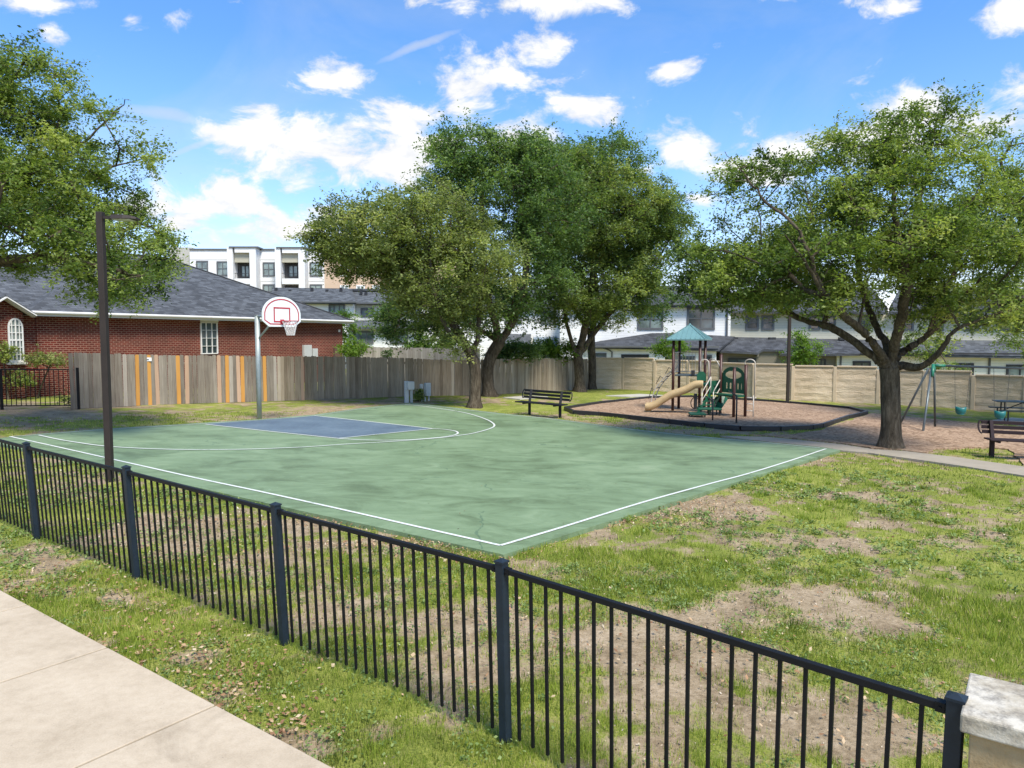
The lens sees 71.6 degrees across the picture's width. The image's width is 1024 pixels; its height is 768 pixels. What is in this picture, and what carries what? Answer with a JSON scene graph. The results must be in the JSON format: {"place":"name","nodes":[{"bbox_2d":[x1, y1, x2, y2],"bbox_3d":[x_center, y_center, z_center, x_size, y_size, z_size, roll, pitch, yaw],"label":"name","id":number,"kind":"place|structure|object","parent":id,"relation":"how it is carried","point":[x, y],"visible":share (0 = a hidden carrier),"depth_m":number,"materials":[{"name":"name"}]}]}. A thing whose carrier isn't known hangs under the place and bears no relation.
{"place":"outdoors","nodes":[
{"label":"outdoors","id":0,"kind":"place"},
{"bbox_2d":[0,591,331,767],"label":"sidewalk","id":1,"kind":"structure","parent":0,"point":[70,697],"depth_m":4.77,"materials":[{"name":"concrete"}]},
{"bbox_2d":[0,380,1023,767],"bbox_3d":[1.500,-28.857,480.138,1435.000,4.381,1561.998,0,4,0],"label":"ground","id":2,"kind":"structure","parent":0,"point":[874,748],"depth_m":7.01,"materials":[{"name":"green plant"}]},
{"bbox_2d":[0,340,41,399],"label":"shrub","id":3,"kind":"object","parent":2,"relation":"on","point":[8,355],"visible":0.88,"depth_m":26.69,"materials":[{"name":"green plant"}]},
{"bbox_2d":[0,368,79,409],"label":"steel fence","id":4,"kind":"object","parent":2,"relation":"on","point":[2,405],"visible":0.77,"depth_m":23.70,"materials":[{"name":"metal"}]},
{"bbox_2d":[19,344,73,397],"bbox_3d":[-17.892,-0.436,27.501,2.121,2.277,1.773,0,4,0],"label":"shrub","id":5,"kind":"object","parent":2,"relation":"on","point":[49,362],"visible":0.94,"depth_m":27.33,"materials":[{"name":"green plant"}]},
{"bbox_2d":[53,388,70,404],"bbox_3d":[-15.287,0.527,24.718,0.962,0.802,1.073,0,4,0],"label":"shrub","id":6,"kind":"object","parent":2,"relation":"on","point":[67,403],"visible":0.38,"depth_m":24.47,"materials":[{"name":"green plant"}]},
{"bbox_2d":[0,25,198,324],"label":"oak tree","id":7,"kind":"object","parent":2,"relation":"on","point":[30,208],"visible":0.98,"depth_m":16.88,"materials":[{"name":"green plant"}]},
{"bbox_2d":[95,212,140,481],"bbox_3d":[-6.791,-0.584,12.377,0.708,4.764,0.320,0,4,0],"label":"street lamp","id":8,"kind":"object","parent":2,"relation":"on","point":[101,217],"visible":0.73,"depth_m":12.32,"materials":[{"name":"brown metal"}]},
{"bbox_2d":[0,254,353,398],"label":"brick house","id":9,"kind":"structure","parent":2,"relation":"on","point":[205,312],"depth_m":32.94,"materials":[{"name":"red brick"}]},
{"bbox_2d":[7,318,27,364],"bbox_3d":[-18.974,-1.639,27.182,0.120,1.772,0.686,2,4,30],"label":"arched window","id":10,"kind":"structure","parent":9,"relation":"in","point":[15,326],"depth_m":27.19,"materials":[{"name":"white glass"}]},
{"bbox_2d":[200,322,217,353],"bbox_3d":[-14.882,-2.255,34.895,0.076,1.559,0.995,2,4,30],"label":"window","id":11,"kind":"structure","parent":9,"relation":"in","point":[208,330],"depth_m":34.91,"materials":[{"name":"white glass"}]},
{"bbox_2d":[170,246,324,292],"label":"apartment block","id":12,"kind":"structure","parent":2,"relation":"on","point":[268,270],"depth_m":87.19,"materials":[{"name":"white paint"}]},
{"bbox_2d":[196,261,207,270],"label":"window","id":13,"kind":"structure","parent":12,"relation":"in","point":[203,265],"depth_m":87.24,"materials":[{"name":"grey glass"}]},
{"bbox_2d":[216,261,227,275],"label":"window","id":14,"kind":"structure","parent":12,"relation":"in","point":[221,266],"depth_m":87.31,"materials":[{"name":"grey glass"}]},
{"bbox_2d":[240,264,249,277],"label":"window","id":15,"kind":"structure","parent":12,"relation":"in","point":[244,268],"depth_m":87.31,"materials":[{"name":"black glass"}]},
{"bbox_2d":[262,262,274,275],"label":"window","id":16,"kind":"structure","parent":12,"relation":"in","point":[268,267],"depth_m":87.39,"materials":[{"name":"grey glass"}]},
{"bbox_2d":[262,284,274,292],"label":"window","id":17,"kind":"structure","parent":12,"relation":"in","point":[267,287],"depth_m":87.54,"materials":[{"name":"grey glass"}]},
{"bbox_2d":[287,264,298,277],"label":"window","id":18,"kind":"structure","parent":12,"relation":"in","point":[291,268],"depth_m":87.39,"materials":[{"name":"grey glass"}]},
{"bbox_2d":[309,262,321,275],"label":"window","id":19,"kind":"structure","parent":12,"relation":"in","point":[310,266],"depth_m":87.48,"materials":[{"name":"grey glass"}]},
{"bbox_2d":[309,284,321,287],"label":"window","id":20,"kind":"structure","parent":12,"relation":"in","point":[310,285],"depth_m":87.63,"materials":[{"name":"white glass"}]},
{"bbox_2d":[254,297,300,418],"bbox_3d":[-7.192,-0.705,21.592,1.645,3.860,1.345,0,4,0],"label":"basketball goal","id":21,"kind":"object","parent":2,"relation":"on","point":[284,312],"visible":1,"depth_m":21.57,"materials":[{"name":"white metal"}]},
{"bbox_2d":[68,352,588,408],"bbox_3d":[-5.074,-0.374,31.815,25.242,2.398,1.258,-3,5,-39],"label":"wooden fence","id":22,"kind":"object","parent":2,"relation":"on","point":[374,374],"visible":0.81,"depth_m":28.81,"materials":[{"name":"brown wood"}]},
{"bbox_2d":[332,306,364,356],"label":"tree","id":23,"kind":"object","parent":2,"relation":"on","point":[353,326],"visible":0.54,"depth_m":45.27,"materials":[{"name":"green plant"}]},
{"bbox_2d":[272,288,426,360],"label":"town house","id":24,"kind":"structure","parent":2,"relation":"on","point":[361,302],"depth_m":60.22,"materials":[{"name":"white"}]},
{"bbox_2d":[328,304,344,314],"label":"window","id":25,"kind":"structure","parent":24,"relation":"in","point":[331,307],"depth_m":59.73,"materials":[{"name":"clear glass"}]},
{"bbox_2d":[353,331,373,343],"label":"window","id":26,"kind":"structure","parent":24,"relation":"in","point":[367,338],"depth_m":58.34,"materials":[{"name":"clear glass"}]},
{"bbox_2d":[360,308,372,316],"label":"window","id":27,"kind":"structure","parent":24,"relation":"in","point":[363,310],"depth_m":60.68,"materials":[{"name":"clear glass"}]},
{"bbox_2d":[390,334,407,343],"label":"window","id":28,"kind":"structure","parent":24,"relation":"in","point":[403,336],"depth_m":58.43,"materials":[{"name":"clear glass"}]},
{"bbox_2d":[333,333,375,356],"bbox_3d":[-8.002,-1.112,35.962,2.100,3.028,2.460,1,4,20],"label":"shrub","id":29,"kind":"object","parent":2,"relation":"on","point":[350,349],"visible":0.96,"depth_m":35.66,"materials":[{"name":"green plant"}]},
{"bbox_2d":[380,348,396,358],"bbox_3d":[-6.814,-0.918,40.102,1.651,2.272,1.127,-2,4,-29],"label":"shrub","id":30,"kind":"object","parent":2,"relation":"on","point":[387,355],"visible":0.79,"depth_m":39.78,"materials":[{"name":"green plant"}]},
{"bbox_2d":[324,258,466,288],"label":"apartment block","id":31,"kind":"structure","parent":2,"relation":"on","point":[328,283],"depth_m":77.60,"materials":[{"name":"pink paint"}]},
{"bbox_2d":[356,285,364,288],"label":"window","id":32,"kind":"structure","parent":31,"relation":"in","point":[359,286],"depth_m":77.69,"materials":[{"name":"white glass"}]},
{"bbox_2d":[283,161,532,408],"bbox_3d":[-3.806,-3.512,26.897,9.342,9.222,6.994,-1,4,-13],"label":"elm tree","id":33,"kind":"object","parent":2,"relation":"on","point":[399,250],"visible":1,"depth_m":25.82,"materials":[{"name":"green plant"}]},
{"bbox_2d":[404,381,413,402],"bbox_3d":[-4.219,0.339,29.152,0.343,0.917,0.288,-2,4,-30],"label":"utility pedestal","id":34,"kind":"object","parent":2,"relation":"on","point":[408,385],"visible":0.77,"depth_m":29.11,"materials":[{"name":"grey metal"}]},
{"bbox_2d":[357,347,479,376],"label":"wooden fence","id":35,"kind":"object","parent":2,"relation":"on","point":[414,353],"visible":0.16,"depth_m":42.55,"materials":[{"name":"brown wood"}]},
{"bbox_2d":[0,403,839,558],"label":"basketball court","id":36,"kind":"object","parent":2,"relation":"on","point":[397,469],"visible":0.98,"depth_m":14.49,"materials":[{"name":"green concrete"}]},
{"bbox_2d":[413,388,426,401],"bbox_3d":[-3.896,0.497,29.855,0.769,0.730,0.898,0,4,0],"label":"shrub","id":37,"kind":"object","parent":2,"relation":"on","point":[416,394],"visible":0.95,"depth_m":29.79,"materials":[{"name":"green plant"}]},
{"bbox_2d":[420,383,430,400],"bbox_3d":[-3.686,0.357,30.080,0.458,0.795,0.226,-2,4,-30],"label":"utility pedestal","id":38,"kind":"object","parent":2,"relation":"on","point":[427,389],"visible":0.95,"depth_m":30.03,"materials":[{"name":"grey metal"}]},
{"bbox_2d":[399,328,455,347],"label":"tree","id":39,"kind":"object","parent":2,"relation":"on","point":[415,346],"visible":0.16,"depth_m":45.21,"materials":[{"name":"green plant"}]},
{"bbox_2d":[0,439,968,767],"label":"steel fence","id":40,"kind":"object","parent":2,"relation":"on","point":[950,703],"visible":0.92,"depth_m":4.96,"materials":[{"name":"black steel"}]},
{"bbox_2d":[359,100,610,396],"bbox_3d":[-1.269,-5.660,32.935,11.528,12.914,8.425,0,4,0],"label":"elm tree","id":41,"kind":"object","parent":2,"relation":"on","point":[524,183],"visible":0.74,"depth_m":31.43,"materials":[{"name":"green plant"}]},
{"bbox_2d":[422,288,571,368],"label":"town house","id":42,"kind":"structure","parent":2,"relation":"on","point":[485,344],"depth_m":60.22,"materials":[{"name":"white paint"}]},
{"bbox_2d":[0,398,1015,761],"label":"fallen leaves","id":43,"kind":"object","parent":2,"relation":"on","point":[284,712],"visible":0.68,"depth_m":6.22,"materials":[{"name":"brown plant"}]},
{"bbox_2d":[0,448,1023,767],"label":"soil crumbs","id":44,"kind":"object","parent":2,"relation":"on","point":[620,570],"visible":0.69,"depth_m":8.01,"materials":[{"name":"brown soil"}]},
{"bbox_2d":[478,333,547,365],"bbox_3d":[-0.039,-1.004,35.924,3.801,3.188,2.628,0,4,0],"label":"vine","id":45,"kind":"object","parent":2,"relation":"on","point":[517,349],"visible":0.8,"depth_m":35.50,"materials":[{"name":"green plant"}]},
{"bbox_2d":[503,396,545,399],"bbox_3d":[0.590,0.644,32.938,1.104,0.129,2.195,3,5,38],"label":"concrete pad","id":46,"kind":"object","parent":2,"relation":"on","point":[517,398],"visible":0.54,"depth_m":32.42,"materials":[{"name":"beige concrete"}]},
{"bbox_2d":[515,389,572,417],"bbox_3d":[1.077,0.695,24.989,2.135,0.961,0.648,3,5,36],"label":"park bench","id":47,"kind":"object","parent":2,"relation":"on","point":[529,402],"visible":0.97,"depth_m":25.04,"materials":[{"name":"black metal"}]},
{"bbox_2d":[531,334,589,365],"bbox_3d":[2.520,-1.097,38.396,3.366,3.160,2.559,0,4,0],"label":"vine","id":48,"kind":"object","parent":2,"relation":"on","point":[553,351],"visible":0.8,"depth_m":38.11,"materials":[{"name":"green plant"}]},
{"bbox_2d":[495,113,693,389],"bbox_3d":[4.601,-7.065,39.890,11.731,14.995,8.214,0,4,0],"label":"elm tree","id":49,"kind":"object","parent":2,"relation":"on","point":[613,144],"visible":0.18,"depth_m":38.31,"materials":[{"name":"green plant"}]},
{"bbox_2d":[524,140,706,391],"bbox_3d":[5.175,-6.053,37.437,10.129,13.250,8.911,0,4,0],"label":"elm tree","id":50,"kind":"object","parent":2,"relation":"on","point":[653,210],"visible":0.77,"depth_m":35.84,"materials":[{"name":"green plant"}]},
{"bbox_2d":[606,394,661,396],"bbox_3d":[6.221,0.600,35.657,3.308,0.155,1.226,-3,5,-35],"label":"concrete pad","id":51,"kind":"object","parent":2,"relation":"on","point":[634,395],"visible":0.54,"depth_m":35.29,"materials":[{"name":"beige concrete"}]},
{"bbox_2d":[560,285,734,360],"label":"town house","id":52,"kind":"structure","parent":2,"relation":"on","point":[634,343],"depth_m":55.96,"materials":[{"name":"white paint"}]},
{"bbox_2d":[596,353,606,356],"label":"window","id":53,"kind":"structure","parent":52,"relation":"in","point":[597,354],"depth_m":53.95,"materials":[{"name":"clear glass"}]},
{"bbox_2d":[637,308,663,329],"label":"window","id":54,"kind":"structure","parent":52,"relation":"in","point":[648,324],"depth_m":56.59,"materials":[{"name":"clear glass"}]},
{"bbox_2d":[668,356,694,360],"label":"window","id":55,"kind":"structure","parent":52,"relation":"in","point":[688,358],"depth_m":53.01,"materials":[{"name":"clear glass"}]},
{"bbox_2d":[687,307,714,329],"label":"window","id":56,"kind":"structure","parent":52,"relation":"in","point":[702,321],"depth_m":55.99,"materials":[{"name":"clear glass"}]},
{"bbox_2d":[644,326,691,359],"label":"tree","id":57,"kind":"object","parent":2,"relation":"on","point":[663,349],"visible":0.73,"depth_m":46.69,"materials":[{"name":"green plant"}]},
{"bbox_2d":[571,397,859,430],"bbox_3d":[8.349,1.074,28.541,9.319,0.378,11.909,3,5,38],"label":"mulch bed","id":58,"kind":"object","parent":2,"relation":"on","point":[766,413],"visible":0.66,"depth_m":27.46,"materials":[{"name":"brown wood"}]},
{"bbox_2d":[645,323,755,422],"bbox_3d":[7.122,-0.510,26.594,3.244,3.562,5.106,-3,5,-39],"label":"playground structure","id":59,"kind":"object","parent":58,"relation":"on","point":[692,332],"visible":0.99,"depth_m":26.76,"materials":[{"name":"plastic"}]},
{"bbox_2d":[564,395,867,430],"bbox_3d":[8.350,1.004,28.542,9.474,0.439,12.074,3,5,38],"label":"playground border","id":60,"kind":"object","parent":2,"relation":"on","point":[862,412],"visible":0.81,"depth_m":24.57,"materials":[{"name":"black plastic"}]},
{"bbox_2d":[786,307,791,400],"bbox_3d":[13.330,-1.492,33.429,0.730,4.898,0.320,0,4,0],"label":"street lamp","id":61,"kind":"object","parent":2,"relation":"on","point":[788,360],"visible":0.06,"depth_m":33.41,"materials":[{"name":"brown metal"}]},
{"bbox_2d":[716,288,887,366],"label":"town house","id":62,"kind":"structure","parent":2,"relation":"on","point":[757,340],"depth_m":55.09,"materials":[{"name":"beige paint"}]},
{"bbox_2d":[728,358,755,363],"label":"window","id":63,"kind":"structure","parent":62,"relation":"in","point":[733,360],"depth_m":53.64,"materials":[{"name":"black glass"}]},
{"bbox_2d":[745,315,758,329],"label":"window","id":64,"kind":"structure","parent":62,"relation":"in","point":[753,324],"depth_m":56.14,"materials":[{"name":"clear glass"}]},
{"bbox_2d":[761,315,774,329],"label":"window","id":65,"kind":"structure","parent":62,"relation":"in","point":[765,325],"depth_m":55.96,"materials":[{"name":"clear glass"}]},
{"bbox_2d":[809,315,820,329],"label":"window","id":66,"kind":"structure","parent":62,"relation":"in","point":[810,327],"depth_m":55.44,"materials":[{"name":"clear glass"}]},
{"bbox_2d":[812,359,825,364],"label":"window","id":67,"kind":"structure","parent":62,"relation":"in","point":[822,361],"depth_m":52.81,"materials":[{"name":"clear glass"}]},
{"bbox_2d":[822,315,835,329],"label":"window","id":68,"kind":"structure","parent":62,"relation":"in","point":[831,320],"depth_m":55.27,"materials":[{"name":"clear glass"}]},
{"bbox_2d":[858,315,869,328],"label":"window","id":69,"kind":"structure","parent":62,"relation":"in","point":[866,316],"depth_m":54.93,"materials":[{"name":"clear glass"}]},
{"bbox_2d":[777,327,831,365],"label":"tree","id":70,"kind":"object","parent":2,"relation":"on","point":[803,348],"visible":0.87,"depth_m":40.52,"materials":[{"name":"green plant"}]},
{"bbox_2d":[596,357,1023,412],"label":"block wall","id":71,"kind":"structure","parent":2,"relation":"on","point":[844,384],"depth_m":34.59,"materials":[{"name":"beige concrete"}]},
{"bbox_2d":[632,77,1023,449],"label":"oak tree","id":72,"kind":"object","parent":2,"relation":"on","point":[928,251],"visible":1,"depth_m":17.38,"materials":[{"name":"green plant"}]},
{"bbox_2d":[748,413,1023,464],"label":"mulch bed","id":73,"kind":"object","parent":2,"relation":"on","point":[863,431],"visible":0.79,"depth_m":21.28,"materials":[{"name":"brown wood"}]},
{"bbox_2d":[977,420,1023,456],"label":"park bench","id":74,"kind":"object","parent":73,"relation":"on","point":[991,431],"visible":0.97,"depth_m":17.61,"materials":[{"name":"black metal"}]},
{"bbox_2d":[836,291,1023,374],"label":"town house","id":75,"kind":"structure","parent":2,"relation":"on","point":[976,351],"depth_m":52.05,"materials":[{"name":"beige paint"}]},
{"bbox_2d":[853,361,870,365],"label":"window","id":76,"kind":"structure","parent":75,"relation":"in","point":[855,363],"depth_m":52.11,"materials":[{"name":"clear glass"}]},
{"bbox_2d":[904,319,913,330],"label":"window","id":77,"kind":"structure","parent":75,"relation":"in","point":[910,326],"depth_m":54.46,"materials":[{"name":"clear glass"}]},
{"bbox_2d":[956,363,973,374],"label":"window","id":78,"kind":"structure","parent":75,"relation":"in","point":[972,364],"depth_m":51.06,"materials":[{"name":"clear glass"}]},
{"bbox_2d":[1006,364,1023,374],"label":"window","id":79,"kind":"structure","parent":75,"relation":"in","point":[1012,371],"depth_m":50.67,"materials":[{"name":"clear glass"}]},
{"bbox_2d":[887,321,976,372],"bbox_3d":[20.786,-1.120,35.323,2.899,4.357,6.072,0,4,0],"label":"shrub","id":80,"kind":"object","parent":2,"relation":"on","point":[926,355],"visible":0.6,"depth_m":35.44,"materials":[{"name":"green plant"}]},
{"bbox_2d":[901,364,1023,430],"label":"swing set","id":81,"kind":"object","parent":2,"relation":"on","point":[933,371],"visible":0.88,"depth_m":23.57,"materials":[{"name":"metal"}]},
{"bbox_2d":[954,367,970,414],"bbox_3d":[14.816,0.207,23.400,0.409,1.603,0.272,0,4,0],"label":"bucket swing","id":82,"kind":"object","parent":81,"relation":"hanging from","point":[960,410],"visible":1,"depth_m":23.36,"materials":[{"name":"teal plastic"}]},
{"bbox_2d":[993,369,1009,418],"bbox_3d":[15.779,0.290,22.917,0.409,1.664,0.272,0,4,0],"label":"bucket swing","id":83,"kind":"object","parent":81,"relation":"hanging from","point":[999,414],"visible":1,"depth_m":22.88,"materials":[{"name":"teal plastic"}]},
{"bbox_2d":[916,129,1023,349],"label":"oak tree","id":84,"kind":"object","parent":2,"relation":"on","point":[1016,172],"visible":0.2,"depth_m":24.30,"materials":[{"name":"green plant"}]},
{"bbox_2d":[960,673,1023,767],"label":"stone pillar","id":85,"kind":"structure","parent":2,"relation":"on","point":[992,719],"depth_m":2.74,"materials":[{"name":"stone"}]},
{"bbox_2d":[980,305,1023,366],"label":"tree","id":86,"kind":"object","parent":2,"relation":"on","point":[1017,344],"visible":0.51,"depth_m":40.89,"materials":[{"name":"green plant"}]},
{"bbox_2d":[993,418,1023,426],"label":"concrete pad","id":87,"kind":"object","parent":2,"relation":"on","point":[1017,419],"visible":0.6,"depth_m":26.73,"materials":[{"name":"grey concrete"}]},
{"bbox_2d":[988,400,1023,420],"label":"picnic table","id":88,"kind":"object","parent":87,"relation":"on","point":[1011,401],"visible":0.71,"depth_m":26.47,"materials":[{"name":"grey metal"}]},
{"bbox_2d":[0,0,1023,310],"label":"sky","id":89,"kind":"structure","parent":0,"point":[262,105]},
{"bbox_2d":[720,436,1023,476],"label":"path","id":90,"kind":"structure","parent":0,"point":[1005,469],"depth_m":17.23,"materials":[{"name":"concrete"}]}
]}

